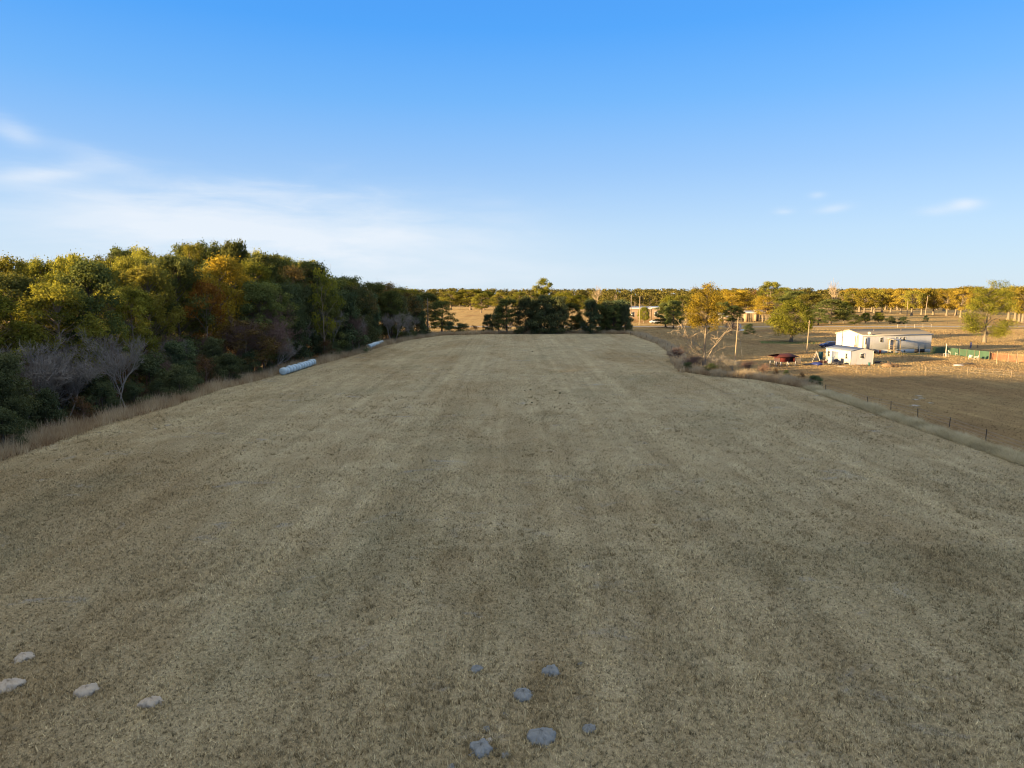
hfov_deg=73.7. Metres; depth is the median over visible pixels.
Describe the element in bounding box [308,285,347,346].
oak tree
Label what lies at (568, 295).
oak tree
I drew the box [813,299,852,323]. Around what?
oak tree
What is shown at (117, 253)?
oak tree
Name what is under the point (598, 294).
bare tree
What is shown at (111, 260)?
oak tree
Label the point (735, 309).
oak tree
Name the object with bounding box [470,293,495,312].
oak tree
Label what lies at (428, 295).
oak tree
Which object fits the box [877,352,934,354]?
lawn
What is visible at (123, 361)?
bare tree
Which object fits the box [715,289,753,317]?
golden tree
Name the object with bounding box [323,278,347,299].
oak tree
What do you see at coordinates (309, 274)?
oak tree
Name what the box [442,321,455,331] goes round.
evergreen bush
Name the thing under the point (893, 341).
mobile home
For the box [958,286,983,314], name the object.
pecan tree
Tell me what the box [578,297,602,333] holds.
evergreen tree
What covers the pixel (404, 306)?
evergreen tree
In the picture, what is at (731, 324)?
bare tree
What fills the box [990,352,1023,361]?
net fence
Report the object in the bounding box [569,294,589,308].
oak tree
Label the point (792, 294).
oak tree
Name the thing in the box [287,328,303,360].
bare tree
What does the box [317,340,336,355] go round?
russet bush
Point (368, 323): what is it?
evergreen tree
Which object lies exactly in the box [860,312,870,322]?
oak tree
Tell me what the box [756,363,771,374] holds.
bare tree
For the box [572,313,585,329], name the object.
evergreen bush
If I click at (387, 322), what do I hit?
bare tree
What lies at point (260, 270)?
oak tree
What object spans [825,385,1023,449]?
wire fence
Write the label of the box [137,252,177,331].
oak tree
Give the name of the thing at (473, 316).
ground
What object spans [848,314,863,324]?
oak tree
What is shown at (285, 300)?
oak tree
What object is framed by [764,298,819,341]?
oak tree
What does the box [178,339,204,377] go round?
evergreen tree
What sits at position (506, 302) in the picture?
tree
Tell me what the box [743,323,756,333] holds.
evergreen bush
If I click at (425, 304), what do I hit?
browning tree
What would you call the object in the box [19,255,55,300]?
oak tree
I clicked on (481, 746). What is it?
rock
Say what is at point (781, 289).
oak tree
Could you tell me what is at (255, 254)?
oak tree
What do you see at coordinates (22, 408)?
evergreen tree
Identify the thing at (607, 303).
evergreen tree
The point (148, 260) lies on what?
oak tree
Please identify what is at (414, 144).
sky
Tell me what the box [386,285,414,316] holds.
oak tree
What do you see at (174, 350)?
evergreen tree
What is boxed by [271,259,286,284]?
oak tree
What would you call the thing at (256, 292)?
oak tree
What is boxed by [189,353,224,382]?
russet bush
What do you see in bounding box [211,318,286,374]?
browning tree
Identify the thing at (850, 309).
oak tree
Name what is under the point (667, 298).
oak tree
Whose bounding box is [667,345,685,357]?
bare tree
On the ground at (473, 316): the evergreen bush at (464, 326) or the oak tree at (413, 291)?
the evergreen bush at (464, 326)
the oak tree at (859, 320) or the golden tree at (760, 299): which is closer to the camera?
the oak tree at (859, 320)
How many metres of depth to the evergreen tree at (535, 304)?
234.93 m
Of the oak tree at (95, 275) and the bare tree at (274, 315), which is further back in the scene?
the bare tree at (274, 315)
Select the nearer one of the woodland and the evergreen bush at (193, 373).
the evergreen bush at (193, 373)
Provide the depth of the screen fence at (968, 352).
146.41 m
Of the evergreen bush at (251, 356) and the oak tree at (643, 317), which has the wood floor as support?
the evergreen bush at (251, 356)
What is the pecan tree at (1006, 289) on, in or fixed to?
on the ground at (473, 316)
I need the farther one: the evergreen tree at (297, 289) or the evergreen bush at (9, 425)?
the evergreen tree at (297, 289)
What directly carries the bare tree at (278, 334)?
on the wood floor
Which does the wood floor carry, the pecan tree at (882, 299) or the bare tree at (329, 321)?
the bare tree at (329, 321)
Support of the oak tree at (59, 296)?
on the wood floor
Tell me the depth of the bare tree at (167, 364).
91.76 m
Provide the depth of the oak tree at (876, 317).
316.98 m
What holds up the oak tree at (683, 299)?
on the ground at (473, 316)
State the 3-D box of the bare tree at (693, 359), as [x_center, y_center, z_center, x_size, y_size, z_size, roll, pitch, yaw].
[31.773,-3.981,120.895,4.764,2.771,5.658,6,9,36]
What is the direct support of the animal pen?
on the paddock
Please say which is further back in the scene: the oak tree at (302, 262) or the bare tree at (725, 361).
the oak tree at (302, 262)
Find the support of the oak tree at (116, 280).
on the wood floor
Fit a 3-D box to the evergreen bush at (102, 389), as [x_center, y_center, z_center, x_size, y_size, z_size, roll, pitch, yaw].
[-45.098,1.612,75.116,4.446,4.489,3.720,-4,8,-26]
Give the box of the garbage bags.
[831,361,841,364]
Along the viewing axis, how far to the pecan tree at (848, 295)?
516.09 m
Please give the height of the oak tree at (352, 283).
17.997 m
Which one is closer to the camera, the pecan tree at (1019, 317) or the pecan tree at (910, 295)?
the pecan tree at (1019, 317)
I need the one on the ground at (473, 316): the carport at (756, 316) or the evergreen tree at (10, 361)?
the carport at (756, 316)
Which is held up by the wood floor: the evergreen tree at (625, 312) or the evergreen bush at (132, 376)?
the evergreen bush at (132, 376)
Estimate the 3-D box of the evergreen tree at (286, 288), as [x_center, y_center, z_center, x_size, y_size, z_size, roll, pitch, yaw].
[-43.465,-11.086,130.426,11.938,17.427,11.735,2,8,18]
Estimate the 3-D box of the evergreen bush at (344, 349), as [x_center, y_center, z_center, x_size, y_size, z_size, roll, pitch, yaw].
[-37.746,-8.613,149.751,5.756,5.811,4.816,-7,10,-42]
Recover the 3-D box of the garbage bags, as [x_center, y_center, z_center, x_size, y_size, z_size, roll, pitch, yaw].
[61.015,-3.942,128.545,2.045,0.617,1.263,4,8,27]
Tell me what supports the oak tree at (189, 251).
on the wood floor
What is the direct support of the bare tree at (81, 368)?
on the wood floor
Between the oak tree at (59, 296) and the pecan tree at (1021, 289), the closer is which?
the oak tree at (59, 296)
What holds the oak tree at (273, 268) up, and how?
on the wood floor
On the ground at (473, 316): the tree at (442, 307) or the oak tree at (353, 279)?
the tree at (442, 307)
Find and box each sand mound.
[0,677,26,693]
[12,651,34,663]
[73,682,100,699]
[136,695,165,709]
[468,664,482,673]
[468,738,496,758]
[513,687,532,702]
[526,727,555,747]
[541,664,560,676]
[582,723,596,735]
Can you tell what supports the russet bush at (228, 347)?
on the wood floor
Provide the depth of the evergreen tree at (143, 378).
99.12 m
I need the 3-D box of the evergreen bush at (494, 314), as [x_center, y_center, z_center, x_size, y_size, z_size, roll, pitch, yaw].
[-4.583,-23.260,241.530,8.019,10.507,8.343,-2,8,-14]
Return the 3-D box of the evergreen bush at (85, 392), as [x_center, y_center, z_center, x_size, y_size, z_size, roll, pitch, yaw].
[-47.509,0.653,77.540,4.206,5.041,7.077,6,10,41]
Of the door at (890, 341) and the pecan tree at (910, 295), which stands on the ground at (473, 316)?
the pecan tree at (910, 295)
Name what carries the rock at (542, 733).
on the field
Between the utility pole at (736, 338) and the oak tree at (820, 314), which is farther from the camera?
the oak tree at (820, 314)
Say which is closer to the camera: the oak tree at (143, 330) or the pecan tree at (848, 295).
the oak tree at (143, 330)
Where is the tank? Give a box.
[818,352,822,359]
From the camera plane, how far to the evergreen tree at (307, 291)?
139.81 m
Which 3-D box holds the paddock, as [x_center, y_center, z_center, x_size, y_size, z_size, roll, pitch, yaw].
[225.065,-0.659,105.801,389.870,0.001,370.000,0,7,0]
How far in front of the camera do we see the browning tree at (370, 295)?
181.94 m
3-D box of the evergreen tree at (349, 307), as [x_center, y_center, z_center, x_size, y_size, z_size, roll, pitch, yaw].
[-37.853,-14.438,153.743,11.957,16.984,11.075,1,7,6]
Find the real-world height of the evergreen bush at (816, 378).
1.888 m
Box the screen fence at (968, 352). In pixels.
[931,346,989,358]
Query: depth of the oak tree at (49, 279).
97.13 m
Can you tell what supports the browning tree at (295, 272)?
on the wood floor
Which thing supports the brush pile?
on the paddock
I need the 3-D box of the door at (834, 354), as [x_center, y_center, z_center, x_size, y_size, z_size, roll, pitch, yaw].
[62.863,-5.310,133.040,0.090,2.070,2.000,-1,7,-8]
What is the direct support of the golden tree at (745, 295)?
on the ground at (473, 316)
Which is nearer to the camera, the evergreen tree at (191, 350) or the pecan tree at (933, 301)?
the evergreen tree at (191, 350)
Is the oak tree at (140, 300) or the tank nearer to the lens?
the oak tree at (140, 300)
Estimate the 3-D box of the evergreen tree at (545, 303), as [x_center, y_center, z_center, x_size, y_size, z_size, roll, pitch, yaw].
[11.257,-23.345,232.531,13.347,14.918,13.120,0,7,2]
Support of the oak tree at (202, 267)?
on the wood floor
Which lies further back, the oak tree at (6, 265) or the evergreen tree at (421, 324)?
the evergreen tree at (421, 324)
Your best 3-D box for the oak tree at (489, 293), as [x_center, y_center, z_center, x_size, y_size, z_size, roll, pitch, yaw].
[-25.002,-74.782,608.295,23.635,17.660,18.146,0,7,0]
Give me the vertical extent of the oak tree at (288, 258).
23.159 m
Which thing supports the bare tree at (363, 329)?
on the wood floor
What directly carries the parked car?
on the paddock
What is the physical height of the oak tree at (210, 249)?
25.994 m
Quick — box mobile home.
[836,329,933,353]
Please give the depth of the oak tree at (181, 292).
119.73 m
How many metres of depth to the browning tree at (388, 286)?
205.62 m
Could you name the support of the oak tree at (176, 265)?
on the wood floor
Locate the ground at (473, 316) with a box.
[371,297,1023,332]
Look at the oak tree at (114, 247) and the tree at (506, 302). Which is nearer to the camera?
the oak tree at (114, 247)
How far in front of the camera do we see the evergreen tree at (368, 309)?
177.25 m
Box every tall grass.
[0,330,442,461]
[438,329,650,334]
[635,330,696,371]
[688,365,822,387]
[793,384,1023,465]
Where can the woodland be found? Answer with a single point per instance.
(648, 297)
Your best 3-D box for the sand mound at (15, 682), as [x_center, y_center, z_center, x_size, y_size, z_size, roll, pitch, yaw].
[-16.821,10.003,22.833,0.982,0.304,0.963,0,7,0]
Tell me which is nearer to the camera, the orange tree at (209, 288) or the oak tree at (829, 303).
the orange tree at (209, 288)
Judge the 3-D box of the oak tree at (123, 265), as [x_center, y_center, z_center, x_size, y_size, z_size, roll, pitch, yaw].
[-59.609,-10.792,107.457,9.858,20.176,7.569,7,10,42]
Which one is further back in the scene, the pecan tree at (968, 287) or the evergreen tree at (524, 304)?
the pecan tree at (968, 287)
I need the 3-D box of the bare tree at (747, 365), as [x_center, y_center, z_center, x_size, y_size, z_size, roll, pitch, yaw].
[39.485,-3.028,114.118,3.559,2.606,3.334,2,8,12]
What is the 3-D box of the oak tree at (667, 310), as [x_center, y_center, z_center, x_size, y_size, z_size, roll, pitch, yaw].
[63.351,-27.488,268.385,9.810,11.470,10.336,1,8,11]
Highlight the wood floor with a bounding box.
[0,329,430,457]
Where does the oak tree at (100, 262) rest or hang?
on the wood floor
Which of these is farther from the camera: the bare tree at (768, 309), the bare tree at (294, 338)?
the bare tree at (768, 309)
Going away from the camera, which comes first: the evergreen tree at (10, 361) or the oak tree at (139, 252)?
the evergreen tree at (10, 361)
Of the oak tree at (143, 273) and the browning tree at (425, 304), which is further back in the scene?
the browning tree at (425, 304)
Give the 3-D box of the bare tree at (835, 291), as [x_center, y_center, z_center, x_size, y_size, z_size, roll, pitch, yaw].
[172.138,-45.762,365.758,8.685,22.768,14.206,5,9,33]
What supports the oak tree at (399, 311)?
on the wood floor
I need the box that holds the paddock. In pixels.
[632,328,1023,451]
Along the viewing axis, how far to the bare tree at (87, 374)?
73.44 m
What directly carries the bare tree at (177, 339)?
on the wood floor
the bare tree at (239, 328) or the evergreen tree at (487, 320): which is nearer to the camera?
the bare tree at (239, 328)
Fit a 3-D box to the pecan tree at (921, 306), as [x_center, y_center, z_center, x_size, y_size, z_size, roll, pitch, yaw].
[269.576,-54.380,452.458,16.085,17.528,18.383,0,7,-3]
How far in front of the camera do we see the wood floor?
85.01 m
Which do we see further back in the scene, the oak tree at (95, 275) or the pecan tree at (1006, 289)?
the pecan tree at (1006, 289)
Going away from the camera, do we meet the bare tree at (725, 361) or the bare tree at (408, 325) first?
the bare tree at (725, 361)
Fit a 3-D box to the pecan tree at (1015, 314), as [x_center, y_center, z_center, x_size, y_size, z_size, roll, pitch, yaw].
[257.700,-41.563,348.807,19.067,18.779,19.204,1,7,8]
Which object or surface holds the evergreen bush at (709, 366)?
on the paddock
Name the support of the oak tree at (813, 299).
on the ground at (473, 316)
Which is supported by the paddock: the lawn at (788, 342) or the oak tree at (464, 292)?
the lawn at (788, 342)
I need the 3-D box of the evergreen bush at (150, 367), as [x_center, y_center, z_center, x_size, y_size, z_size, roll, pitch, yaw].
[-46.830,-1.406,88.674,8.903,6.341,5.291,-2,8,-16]
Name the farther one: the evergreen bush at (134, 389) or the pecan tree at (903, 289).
the pecan tree at (903, 289)
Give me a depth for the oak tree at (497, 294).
579.42 m
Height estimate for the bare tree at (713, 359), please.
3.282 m
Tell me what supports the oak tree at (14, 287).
on the wood floor
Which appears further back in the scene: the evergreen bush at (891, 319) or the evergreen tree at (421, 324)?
the evergreen bush at (891, 319)
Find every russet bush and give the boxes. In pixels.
[68,395,97,418]
[107,351,148,396]
[138,348,158,388]
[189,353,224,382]
[220,338,244,373]
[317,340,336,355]
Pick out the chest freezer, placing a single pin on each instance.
(829, 359)
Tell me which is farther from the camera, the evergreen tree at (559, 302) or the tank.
the evergreen tree at (559, 302)
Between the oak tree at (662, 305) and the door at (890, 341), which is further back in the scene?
the oak tree at (662, 305)
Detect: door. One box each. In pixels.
[832,351,837,361]
[864,337,869,348]
[889,340,892,348]
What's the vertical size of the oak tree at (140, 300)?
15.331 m
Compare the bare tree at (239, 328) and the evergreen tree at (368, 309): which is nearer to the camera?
the bare tree at (239, 328)
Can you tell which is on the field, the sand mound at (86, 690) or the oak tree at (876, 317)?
the sand mound at (86, 690)
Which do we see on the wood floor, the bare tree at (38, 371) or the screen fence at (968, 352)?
the bare tree at (38, 371)
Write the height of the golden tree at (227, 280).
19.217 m
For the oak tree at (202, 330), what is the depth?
125.87 m
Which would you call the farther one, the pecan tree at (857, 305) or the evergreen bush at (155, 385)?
the pecan tree at (857, 305)
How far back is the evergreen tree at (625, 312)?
235.65 m
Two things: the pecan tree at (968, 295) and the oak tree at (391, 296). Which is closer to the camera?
the oak tree at (391, 296)
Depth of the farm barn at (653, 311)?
333.11 m
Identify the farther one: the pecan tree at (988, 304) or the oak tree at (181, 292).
the pecan tree at (988, 304)
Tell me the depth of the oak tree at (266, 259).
134.90 m
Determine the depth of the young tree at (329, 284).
139.97 m
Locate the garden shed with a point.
(849, 355)
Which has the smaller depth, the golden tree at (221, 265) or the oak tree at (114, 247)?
the golden tree at (221, 265)
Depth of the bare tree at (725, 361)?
116.38 m
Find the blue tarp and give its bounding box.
[810,362,822,365]
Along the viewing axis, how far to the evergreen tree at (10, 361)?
64.50 m
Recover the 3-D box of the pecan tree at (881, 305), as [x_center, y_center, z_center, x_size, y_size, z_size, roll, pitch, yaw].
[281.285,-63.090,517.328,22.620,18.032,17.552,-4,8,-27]
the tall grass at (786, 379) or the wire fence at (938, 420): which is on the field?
the tall grass at (786, 379)
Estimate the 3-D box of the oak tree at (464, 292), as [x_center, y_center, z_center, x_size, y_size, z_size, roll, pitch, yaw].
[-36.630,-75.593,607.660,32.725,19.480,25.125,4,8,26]
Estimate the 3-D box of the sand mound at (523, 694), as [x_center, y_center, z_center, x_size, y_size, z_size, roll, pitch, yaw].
[0.356,10.092,22.331,0.758,0.270,0.796,1,8,8]
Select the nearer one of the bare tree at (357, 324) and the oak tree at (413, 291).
the bare tree at (357, 324)
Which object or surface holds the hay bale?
on the field
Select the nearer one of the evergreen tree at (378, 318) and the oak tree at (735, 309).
the evergreen tree at (378, 318)
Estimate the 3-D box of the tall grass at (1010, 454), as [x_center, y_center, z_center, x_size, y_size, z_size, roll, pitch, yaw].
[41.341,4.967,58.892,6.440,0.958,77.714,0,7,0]
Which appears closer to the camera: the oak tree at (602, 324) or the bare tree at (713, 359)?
the bare tree at (713, 359)
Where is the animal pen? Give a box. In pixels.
[768,353,800,365]
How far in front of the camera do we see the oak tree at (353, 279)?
185.18 m
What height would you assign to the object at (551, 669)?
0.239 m
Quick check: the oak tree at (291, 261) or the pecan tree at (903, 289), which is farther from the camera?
the pecan tree at (903, 289)
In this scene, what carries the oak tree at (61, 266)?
on the wood floor
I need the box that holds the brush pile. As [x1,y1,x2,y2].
[880,361,899,366]
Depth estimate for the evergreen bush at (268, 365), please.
115.87 m
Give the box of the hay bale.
[279,367,287,374]
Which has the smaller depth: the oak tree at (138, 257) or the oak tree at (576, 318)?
the oak tree at (138, 257)
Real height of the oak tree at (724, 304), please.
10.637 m
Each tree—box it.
[0,250,32,330]
[0,269,61,353]
[0,270,57,354]
[0,290,45,365]
[0,329,79,416]
[0,348,49,432]
[0,369,39,441]
[2,347,100,401]
[10,357,66,394]
[14,281,114,405]
[16,256,47,318]
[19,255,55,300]
[21,332,105,409]
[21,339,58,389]
[21,355,102,416]
[35,271,106,347]
[41,248,104,344]
[42,353,117,409]
[43,257,133,379]
[66,256,107,319]
[71,326,148,407]
[83,289,153,355]
[84,271,122,339]
[89,254,113,261]
[93,259,147,342]
[96,253,122,266]
[99,282,161,384]
[101,337,139,386]
[108,248,131,260]
[109,251,166,377]
[110,244,133,254]
[114,251,171,334]
[117,260,186,356]
[128,244,151,258]
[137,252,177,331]
[137,258,171,335]
[138,344,163,384]
[146,249,217,354]
[148,348,173,379]
[155,261,188,336]
[161,332,187,359]
[161,340,192,384]
[168,240,200,336]
[171,277,214,343]
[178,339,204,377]
[179,240,206,332]
[183,278,228,376]
[188,250,255,352]
[193,237,234,334]
[197,257,232,346]
[198,336,228,379]
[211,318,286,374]
[212,266,262,354]
[215,311,270,374]
[216,238,249,304]
[229,257,273,318]
[229,281,299,360]
[232,279,288,369]
[235,309,306,370]
[243,248,291,290]
[243,263,278,304]
[247,293,296,363]
[249,247,269,258]
[259,328,302,366]
[265,282,314,363]
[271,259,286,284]
[276,255,292,276]
[277,263,319,335]
[282,281,312,360]
[283,255,296,266]
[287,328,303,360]
[293,260,339,352]
[293,280,335,356]
[297,258,316,341]
[306,264,345,355]
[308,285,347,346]
[312,309,344,341]
[319,287,370,351]
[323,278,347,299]
[333,273,361,313]
[333,283,376,348]
[336,278,369,317]
[343,315,368,350]
[352,285,381,343]
[356,319,366,347]
[360,281,392,331]
[364,287,378,313]
[366,289,383,341]
[368,280,401,337]
[377,290,406,338]
[377,295,402,336]
[380,310,411,339]
[381,292,417,338]
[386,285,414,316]
[401,292,422,329]
[401,313,418,333]
[403,288,418,302]
[408,291,432,335]
[415,300,432,326]
[418,291,445,333]
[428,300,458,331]
[438,290,462,309]
[451,289,486,309]
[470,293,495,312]
[473,291,496,309]
[481,313,494,331]
[489,292,512,306]
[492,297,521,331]
[511,292,528,305]
[513,295,535,333]
[524,298,543,329]
[526,293,558,333]
[531,277,552,324]
[542,297,566,327]
[546,296,572,333]
[552,291,577,308]
[560,302,582,328]
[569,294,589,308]
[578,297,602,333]
[592,286,602,301]
[592,304,607,328]
[595,300,615,331]
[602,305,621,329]
[604,299,635,330]
[618,303,633,330]
[637,306,649,322]
[653,302,680,326]
[659,294,681,314]
[662,300,683,327]
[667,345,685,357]
[668,281,749,365]
[669,295,691,325]
[681,355,707,365]
[701,352,724,365]
[709,301,732,323]
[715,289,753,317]
[721,358,739,369]
[724,305,745,323]
[724,320,740,332]
[732,292,760,310]
[739,359,756,370]
[741,286,771,309]
[750,294,774,321]
[756,281,788,315]
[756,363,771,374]
[760,300,781,316]
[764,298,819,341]
[772,286,791,301]
[776,290,811,313]
[795,292,825,315]
[810,308,830,324]
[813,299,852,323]
[828,279,839,309]
[834,300,856,322]
[837,288,857,302]
[843,291,863,308]
[845,289,870,311]
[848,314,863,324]
[853,291,879,312]
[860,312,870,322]
[865,289,889,312]
[868,289,890,311]
[871,311,885,322]
[879,288,900,312]
[890,290,913,313]
[894,288,906,309]
[899,288,926,315]
[914,288,947,314]
[914,289,936,314]
[934,290,964,315]
[943,286,966,315]
[949,288,973,317]
[958,279,1021,342]
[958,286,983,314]
[975,288,999,318]
[988,285,1018,319]
[994,287,1017,320]
[1002,291,1023,321]
[1007,285,1023,322]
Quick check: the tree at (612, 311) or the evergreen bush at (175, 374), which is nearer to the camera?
the evergreen bush at (175, 374)
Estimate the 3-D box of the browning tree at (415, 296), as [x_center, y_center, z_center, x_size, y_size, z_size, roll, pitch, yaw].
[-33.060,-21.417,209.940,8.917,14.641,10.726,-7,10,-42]
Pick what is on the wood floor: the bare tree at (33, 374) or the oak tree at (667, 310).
the bare tree at (33, 374)
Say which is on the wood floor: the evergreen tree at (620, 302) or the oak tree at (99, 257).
the oak tree at (99, 257)
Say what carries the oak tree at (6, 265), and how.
on the wood floor
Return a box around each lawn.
[759,341,819,343]
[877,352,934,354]
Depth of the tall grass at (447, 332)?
230.53 m
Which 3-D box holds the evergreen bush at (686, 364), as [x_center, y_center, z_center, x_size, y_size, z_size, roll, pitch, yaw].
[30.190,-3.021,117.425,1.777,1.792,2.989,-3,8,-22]
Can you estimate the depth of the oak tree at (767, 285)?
433.92 m
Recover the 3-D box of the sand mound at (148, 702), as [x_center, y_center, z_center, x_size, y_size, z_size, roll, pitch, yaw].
[-11.592,10.147,21.899,0.882,0.260,0.681,-4,9,-30]
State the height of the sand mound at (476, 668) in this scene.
0.196 m
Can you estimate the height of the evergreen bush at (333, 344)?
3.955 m
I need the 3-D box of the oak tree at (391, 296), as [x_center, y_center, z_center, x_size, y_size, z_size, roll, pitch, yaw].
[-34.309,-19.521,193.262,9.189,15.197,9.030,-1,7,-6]
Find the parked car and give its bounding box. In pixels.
[819,341,835,346]
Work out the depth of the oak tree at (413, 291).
223.24 m
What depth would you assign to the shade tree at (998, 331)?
187.49 m
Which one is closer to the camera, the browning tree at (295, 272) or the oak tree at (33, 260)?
the oak tree at (33, 260)
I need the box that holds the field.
[0,333,1023,767]
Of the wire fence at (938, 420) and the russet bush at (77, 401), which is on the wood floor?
the russet bush at (77, 401)
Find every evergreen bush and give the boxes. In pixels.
[0,406,30,447]
[30,387,70,426]
[63,371,123,410]
[81,379,125,415]
[105,346,141,395]
[111,350,184,393]
[121,381,152,406]
[147,377,172,399]
[163,362,199,394]
[183,364,204,387]
[211,350,244,381]
[226,357,250,378]
[240,350,263,373]
[264,362,275,369]
[329,341,341,354]
[331,332,352,352]
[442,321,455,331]
[455,323,470,332]
[490,304,505,330]
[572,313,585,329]
[682,362,692,368]
[702,363,718,370]
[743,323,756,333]
[807,375,822,385]
[885,316,895,323]
[897,317,909,323]
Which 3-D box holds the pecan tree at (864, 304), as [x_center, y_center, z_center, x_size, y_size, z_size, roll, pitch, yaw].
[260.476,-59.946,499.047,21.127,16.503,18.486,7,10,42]
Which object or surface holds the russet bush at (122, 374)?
on the wood floor
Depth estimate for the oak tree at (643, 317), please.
316.47 m
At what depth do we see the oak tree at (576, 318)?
235.26 m
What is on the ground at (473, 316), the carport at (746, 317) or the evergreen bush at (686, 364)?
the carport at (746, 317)
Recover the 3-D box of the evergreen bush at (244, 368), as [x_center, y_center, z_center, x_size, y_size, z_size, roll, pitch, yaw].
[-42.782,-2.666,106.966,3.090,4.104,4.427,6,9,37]
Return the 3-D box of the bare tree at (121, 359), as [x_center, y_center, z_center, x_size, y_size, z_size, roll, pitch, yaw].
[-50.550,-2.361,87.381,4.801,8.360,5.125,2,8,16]
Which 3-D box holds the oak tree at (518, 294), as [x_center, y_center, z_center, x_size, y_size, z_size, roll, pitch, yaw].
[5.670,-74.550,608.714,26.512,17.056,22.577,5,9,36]
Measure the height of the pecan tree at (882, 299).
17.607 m
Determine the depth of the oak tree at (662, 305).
278.07 m
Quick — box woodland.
[379,287,957,310]
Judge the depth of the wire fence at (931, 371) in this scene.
113.48 m
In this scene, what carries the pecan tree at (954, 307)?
on the ground at (473, 316)
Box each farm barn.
[630,306,651,321]
[650,306,659,319]
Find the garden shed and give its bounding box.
[825,345,873,364]
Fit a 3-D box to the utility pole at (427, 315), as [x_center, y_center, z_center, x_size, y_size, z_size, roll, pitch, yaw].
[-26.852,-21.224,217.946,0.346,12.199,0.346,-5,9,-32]
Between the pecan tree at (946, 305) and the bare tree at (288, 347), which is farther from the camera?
the pecan tree at (946, 305)
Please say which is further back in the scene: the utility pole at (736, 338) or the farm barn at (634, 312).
the farm barn at (634, 312)
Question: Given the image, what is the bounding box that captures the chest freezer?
[827,357,833,363]
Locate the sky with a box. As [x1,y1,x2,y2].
[0,0,1023,295]
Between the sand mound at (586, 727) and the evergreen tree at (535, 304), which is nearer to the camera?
the sand mound at (586, 727)
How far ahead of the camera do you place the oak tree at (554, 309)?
234.32 m
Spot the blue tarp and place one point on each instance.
(817, 363)
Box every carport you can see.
[742,311,754,321]
[752,310,764,320]
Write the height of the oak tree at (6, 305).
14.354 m
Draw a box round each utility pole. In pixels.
[427,298,428,333]
[735,317,741,359]
[806,320,810,352]
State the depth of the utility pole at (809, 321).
153.26 m
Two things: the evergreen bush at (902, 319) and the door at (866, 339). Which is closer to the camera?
the door at (866, 339)
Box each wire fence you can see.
[823,360,1022,377]
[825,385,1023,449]
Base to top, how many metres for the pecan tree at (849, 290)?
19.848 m
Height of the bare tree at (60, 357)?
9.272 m
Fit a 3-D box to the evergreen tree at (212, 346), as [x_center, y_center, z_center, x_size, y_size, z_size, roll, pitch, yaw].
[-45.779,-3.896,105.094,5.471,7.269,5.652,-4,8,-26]
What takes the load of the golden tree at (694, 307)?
on the paddock
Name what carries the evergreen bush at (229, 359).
on the wood floor
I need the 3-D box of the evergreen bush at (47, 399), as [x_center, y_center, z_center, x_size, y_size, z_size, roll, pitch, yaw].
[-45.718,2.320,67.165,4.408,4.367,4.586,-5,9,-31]
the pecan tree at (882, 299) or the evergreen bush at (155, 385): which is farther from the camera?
the pecan tree at (882, 299)
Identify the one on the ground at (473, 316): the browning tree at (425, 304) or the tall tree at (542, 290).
the tall tree at (542, 290)
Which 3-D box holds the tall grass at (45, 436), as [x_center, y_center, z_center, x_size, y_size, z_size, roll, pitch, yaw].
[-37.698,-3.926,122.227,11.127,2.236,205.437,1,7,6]
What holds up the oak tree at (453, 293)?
on the ground at (473, 316)
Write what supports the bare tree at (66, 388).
on the wood floor
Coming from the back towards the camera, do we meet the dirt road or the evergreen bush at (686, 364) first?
the dirt road
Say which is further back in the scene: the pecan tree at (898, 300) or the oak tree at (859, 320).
the pecan tree at (898, 300)
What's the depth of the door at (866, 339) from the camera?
151.96 m
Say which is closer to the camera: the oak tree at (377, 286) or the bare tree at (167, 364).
the bare tree at (167, 364)
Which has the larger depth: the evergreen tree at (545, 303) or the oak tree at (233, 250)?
the evergreen tree at (545, 303)
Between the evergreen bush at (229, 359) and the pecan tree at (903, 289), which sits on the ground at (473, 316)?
the pecan tree at (903, 289)
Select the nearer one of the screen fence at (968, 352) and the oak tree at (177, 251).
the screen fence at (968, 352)
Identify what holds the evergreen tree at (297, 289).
on the wood floor
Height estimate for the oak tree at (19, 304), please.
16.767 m
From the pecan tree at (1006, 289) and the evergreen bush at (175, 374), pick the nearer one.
the evergreen bush at (175, 374)
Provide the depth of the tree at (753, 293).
463.80 m
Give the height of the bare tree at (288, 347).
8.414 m
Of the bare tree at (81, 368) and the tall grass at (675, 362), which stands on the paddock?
the tall grass at (675, 362)
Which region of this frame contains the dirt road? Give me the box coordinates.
[430,326,1023,326]
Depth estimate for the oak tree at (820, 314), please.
295.98 m
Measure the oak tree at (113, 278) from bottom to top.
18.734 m
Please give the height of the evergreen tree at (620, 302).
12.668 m

